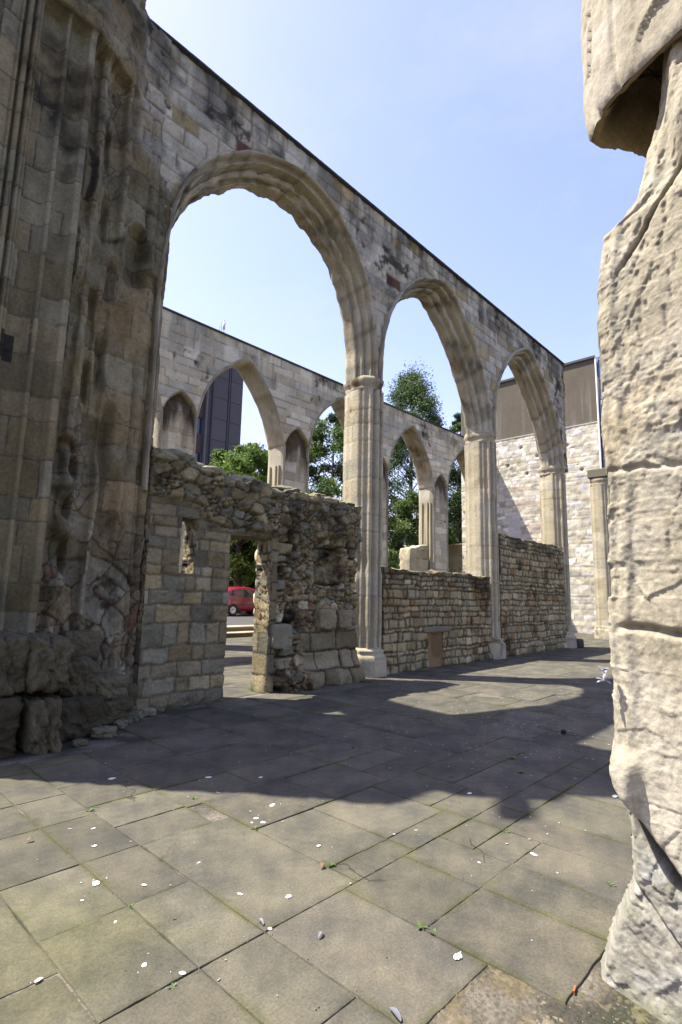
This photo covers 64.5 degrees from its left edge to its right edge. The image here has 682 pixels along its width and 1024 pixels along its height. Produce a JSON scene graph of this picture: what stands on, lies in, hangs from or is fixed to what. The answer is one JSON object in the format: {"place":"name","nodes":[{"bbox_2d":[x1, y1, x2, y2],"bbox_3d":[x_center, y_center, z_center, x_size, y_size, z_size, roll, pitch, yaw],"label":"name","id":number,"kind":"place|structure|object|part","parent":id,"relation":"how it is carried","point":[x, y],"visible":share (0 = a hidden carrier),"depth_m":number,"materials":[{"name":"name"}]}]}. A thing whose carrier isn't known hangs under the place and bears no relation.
{"place":"outdoors","nodes":[
{"label":"outdoors","id":0,"kind":"place"},
{"bbox_2d":[227,612,253,625],"bbox_3d":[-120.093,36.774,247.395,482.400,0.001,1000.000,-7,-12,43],"label":"road","id":1,"kind":"structure","parent":0,"point":[241,618],"depth_m":26.07,"materials":[{"name":"grey asphalt"}]},
{"bbox_2d":[195,320,242,545],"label":"office block","id":2,"kind":"structure","parent":1,"relation":"on","point":[219,420],"depth_m":72.92,"materials":[{"name":"glass"}]},
{"bbox_2d":[195,452,200,462],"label":"window","id":3,"kind":"structure","parent":2,"relation":"in","point":[197,455],"depth_m":70.46,"materials":[{"name":"blue glass"}]},
{"bbox_2d":[197,417,202,433],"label":"window","id":4,"kind":"structure","parent":2,"relation":"in","point":[200,420],"depth_m":71.10,"materials":[{"name":"blue glass"}]},
{"bbox_2d":[209,442,267,612],"bbox_3d":[-6.560,0.703,35.905,8.868,11.814,8.381,-7,-12,43],"label":"broadleaf tree","id":5,"kind":"object","parent":1,"relation":"on","point":[250,459],"visible":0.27,"depth_m":34.67,"materials":[{"name":"green plant"}]},
{"bbox_2d":[227,586,254,615],"bbox_3d":[-5.667,5.089,30.945,2.092,1.618,3.750,-7,-12,43],"label":"parked car","id":6,"kind":"object","parent":1,"relation":"on","point":[240,599],"visible":0.41,"depth_m":29.91,"materials":[{"name":"red paint"}]},
{"bbox_3d":[-5.755,4.456,29.782,0.117,0.450,0.860,-7,-12,43],"label":"side window","id":7,"kind":"part","parent":6,"relation":"part of","materials":[{"name":"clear glass"}]},
{"bbox_3d":[-4.999,4.600,30.575,0.117,0.480,1.190,-7,-12,43],"label":"side window","id":8,"kind":"part","parent":6,"relation":"part of","materials":[{"name":"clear glass"}]},
{"bbox_2d":[229,539,256,588],"bbox_3d":[-6.512,2.436,39.605,7.386,9.528,8.350,-7,-12,43],"label":"broadleaf tree","id":9,"kind":"object","parent":1,"relation":"on","point":[231,580],"visible":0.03,"depth_m":37.02,"materials":[{"name":"green plant"}]},
{"bbox_2d":[308,412,343,500],"bbox_3d":[-0.636,-0.040,35.297,7.203,13.345,8.462,-7,-12,43],"label":"broadleaf tree","id":10,"kind":"object","parent":1,"relation":"on","point":[327,486],"visible":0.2,"depth_m":35.76,"materials":[{"name":"green plant"}]},
{"bbox_2d":[388,490,458,568],"bbox_3d":[4.438,2.611,33.483,4.970,7.796,5.320,4,-9,-15],"label":"broadleaf tree","id":11,"kind":"object","parent":1,"relation":"on","point":[403,523],"visible":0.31,"depth_m":33.07,"materials":[{"name":"green plant"}]},
{"bbox_2d":[383,356,465,572],"bbox_3d":[5.252,-1.930,36.919,12.018,17.818,11.771,-7,-12,43],"label":"birch tree","id":12,"kind":"object","parent":1,"relation":"on","point":[406,393],"visible":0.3,"depth_m":36.96,"materials":[{"name":"green plant"}]},
{"bbox_2d":[391,543,462,572],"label":"yard wall","id":13,"kind":"structure","parent":1,"relation":"on","point":[454,556],"depth_m":32.76,"materials":[{"name":"stone"}]},
{"bbox_2d":[447,412,461,543],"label":"broadleaf tree","id":14,"kind":"object","parent":1,"relation":"on","point":[456,422],"visible":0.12,"depth_m":43.72,"materials":[{"name":"green plant"}]},
{"bbox_2d":[448,461,461,542],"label":"broadleaf tree","id":15,"kind":"object","parent":1,"relation":"on","point":[458,477],"visible":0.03,"depth_m":41.54,"materials":[{"name":"green plant"}]},
{"bbox_2d":[0,633,632,1023],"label":"paving","id":16,"kind":"structure","parent":0,"point":[93,951],"depth_m":3.40,"materials":[{"name":"stone"}]},
{"bbox_2d":[112,719,128,728],"bbox_3d":[-2.622,2.515,6.403,0.160,0.101,0.211,0,-9,6],"label":"loose stone","id":17,"kind":"object","parent":16,"relation":"on","point":[120,724],"visible":0.91,"depth_m":6.35,"materials":[{"name":"grey stone"}]},
{"bbox_2d":[133,446,365,709],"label":"screen wall","id":18,"kind":"structure","parent":16,"relation":"on","point":[305,620],"depth_m":8.60,"materials":[{"name":"stone"}]},
{"bbox_2d":[153,306,464,572],"bbox_3d":[-0.616,-0.279,22.065,1.116,10.440,26.770,-7,-12,43],"label":"ruined arcade","id":19,"kind":"object","parent":16,"relation":"on","point":[293,401],"visible":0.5,"depth_m":20.31,"materials":[{"name":"stone"}]},
{"bbox_2d":[253,550,256,612],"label":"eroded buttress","id":20,"kind":"structure","parent":19,"relation":"attached to","point":[255,581],"depth_m":19.57,"materials":[{"name":"stone"}]},
{"bbox_2d":[30,667,617,995],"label":"bird droppings","id":21,"kind":"object","parent":16,"relation":"on","point":[456,956],"visible":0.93,"depth_m":3.64,"materials":[{"name":"white"}]},
{"bbox_2d":[127,19,576,677],"bbox_3d":[2.147,-1.520,13.659,1.083,10.451,17.173,-7,-12,43],"label":"ruined arcade","id":22,"kind":"object","parent":16,"relation":"on","point":[221,135],"visible":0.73,"depth_m":11.85,"materials":[{"name":"stone"}]},
{"bbox_2d":[389,1007,401,1020],"bbox_3d":[0.208,1.931,2.084,0.024,0.016,0.075,6,-10,-30],"label":"feather","id":23,"kind":"object","parent":16,"relation":"on","point":[396,1012],"visible":1,"depth_m":2.08,"materials":[{"name":"white"}]},
{"bbox_2d":[399,545,427,571],"bbox_3d":[3.499,3.591,25.955,0.731,4.150,1.550,-7,-12,43],"label":"broken wall stub","id":24,"kind":"object","parent":16,"relation":"on","point":[414,558],"visible":0.43,"depth_m":25.77,"materials":[{"name":"stone"}]},
{"bbox_2d":[417,921,428,929],"bbox_3d":[0.402,2.028,2.645,0.059,0.022,0.059,0,-9,8],"label":"weed","id":25,"kind":"object","parent":16,"relation":"on","point":[419,925],"visible":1,"depth_m":2.65,"materials":[{"name":"green plant"}]},
{"bbox_2d":[374,567,492,674],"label":"dwarf wall","id":26,"kind":"structure","parent":16,"relation":"on","point":[431,618],"depth_m":12.66,"materials":[{"name":"stone"}]},
{"bbox_2d":[498,533,567,656],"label":"dwarf wall","id":27,"kind":"structure","parent":16,"relation":"on","point":[532,600],"depth_m":16.53,"materials":[{"name":"stone"}]},
{"bbox_2d":[461,355,605,633],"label":"end wall","id":28,"kind":"structure","parent":16,"relation":"on","point":[518,495],"depth_m":28.37,"materials":[{"name":"stone"}]},
{"bbox_2d":[594,355,605,467],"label":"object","id":29,"kind":"structure","parent":28,"relation":"in","point":[595,355],"depth_m":27.47,"materials":[{"name":"paint"}]},
{"bbox_2d":[587,468,610,639],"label":"lone pier","id":30,"kind":"structure","parent":16,"relation":"on","point":[599,494],"depth_m":23.46,"materials":[{"name":"stone"}]},
{"bbox_2d":[24,783,614,1023],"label":"grit","id":31,"kind":"object","parent":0,"point":[386,956],"visible":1,"depth_m":2.66,"materials":[{"name":"stone"}]},
{"bbox_2d":[0,675,662,1023],"bbox_3d":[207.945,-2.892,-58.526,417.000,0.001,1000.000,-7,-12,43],"label":"ground","id":32,"kind":"structure","parent":0,"point":[500,1008],"depth_m":2.21,"materials":[{"name":"grey stone"}]},
{"bbox_2d":[72,738,87,746],"bbox_3d":[-2.723,2.401,5.629,0.119,0.073,0.161,-7,-12,43],"label":"loose stone","id":33,"kind":"object","parent":32,"relation":"on","point":[80,742],"visible":1,"depth_m":5.60,"materials":[{"name":"grey stone"}]},
{"bbox_2d":[0,0,171,758],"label":"tower pier","id":34,"kind":"structure","parent":32,"relation":"on","point":[85,199],"depth_m":6.85,"materials":[{"name":"stone"}]},
{"bbox_2d":[86,675,374,737],"bbox_3d":[-1.182,2.927,8.631,0.787,0.116,6.492,-5,-11,35],"label":"earth strip","id":35,"kind":"object","parent":32,"relation":"on","point":[222,699],"visible":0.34,"depth_m":7.83,"materials":[{"name":"soil"}]},
{"bbox_2d":[90,725,117,738],"bbox_3d":[-2.626,2.438,5.987,0.283,0.137,0.229,7,-10,-31],"label":"loose stone","id":36,"kind":"object","parent":35,"relation":"on","point":[104,732],"visible":1,"depth_m":5.91,"materials":[{"name":"grey stone"}]},
{"bbox_2d":[128,710,143,721],"bbox_3d":[-2.587,2.565,6.779,0.214,0.137,0.274,3,-9,-12],"label":"loose stone","id":37,"kind":"object","parent":35,"relation":"on","point":[135,715],"visible":0.81,"depth_m":6.70,"materials":[{"name":"grey stone"}]},
{"bbox_2d":[139,707,156,716],"bbox_3d":[-2.523,2.610,7.056,0.227,0.114,0.189,6,-10,-27],"label":"loose stone","id":38,"kind":"object","parent":35,"relation":"on","point":[150,711],"visible":0.84,"depth_m":7.00,"materials":[{"name":"grey stone"}]},
{"bbox_2d":[155,707,164,712],"bbox_3d":[-2.441,2.658,7.241,0.155,0.072,0.127,2,-9,-6],"label":"loose stone","id":39,"kind":"object","parent":35,"relation":"on","point":[159,709],"visible":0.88,"depth_m":7.20,"materials":[{"name":"grey stone"}]},
{"bbox_2d":[226,625,253,637],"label":"stone steps","id":40,"kind":"structure","parent":32,"relation":"on","point":[236,631],"depth_m":20.24,"materials":[{"name":"stone"}]},
{"bbox_2d":[432,965,665,1023],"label":"bare earth","id":41,"kind":"structure","parent":32,"relation":"on","point":[511,986],"depth_m":2.18,"materials":[{"name":"beige soil"}]},
{"bbox_2d":[580,0,681,1023],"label":"foreground wall","id":42,"kind":"structure","parent":32,"relation":"on","point":[631,51],"depth_m":2.34,"materials":[{"name":"stone"}]},
{"bbox_2d":[597,666,612,683],"bbox_3d":[1.143,0.708,2.348,0.060,0.069,0.054,-7,-12,43],"label":"feather tuft","id":43,"kind":"object","parent":42,"relation":"attached to","point":[605,676],"visible":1,"depth_m":2.34,"materials":[{"name":"white"}]},
{"bbox_2d":[145,0,645,516],"label":"sky","id":44,"kind":"structure","parent":0,"point":[462,122],"materials":[{"name":"blue"}]},
{"bbox_2d":[576,639,583,647],"bbox_3d":[8.111,4.522,18.634,0.415,0.310,0.436,-7,-12,43],"label":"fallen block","id":45,"kind":"object","parent":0,"point":[580,643],"depth_m":18.42,"materials":[{"name":"stone"}]}
]}

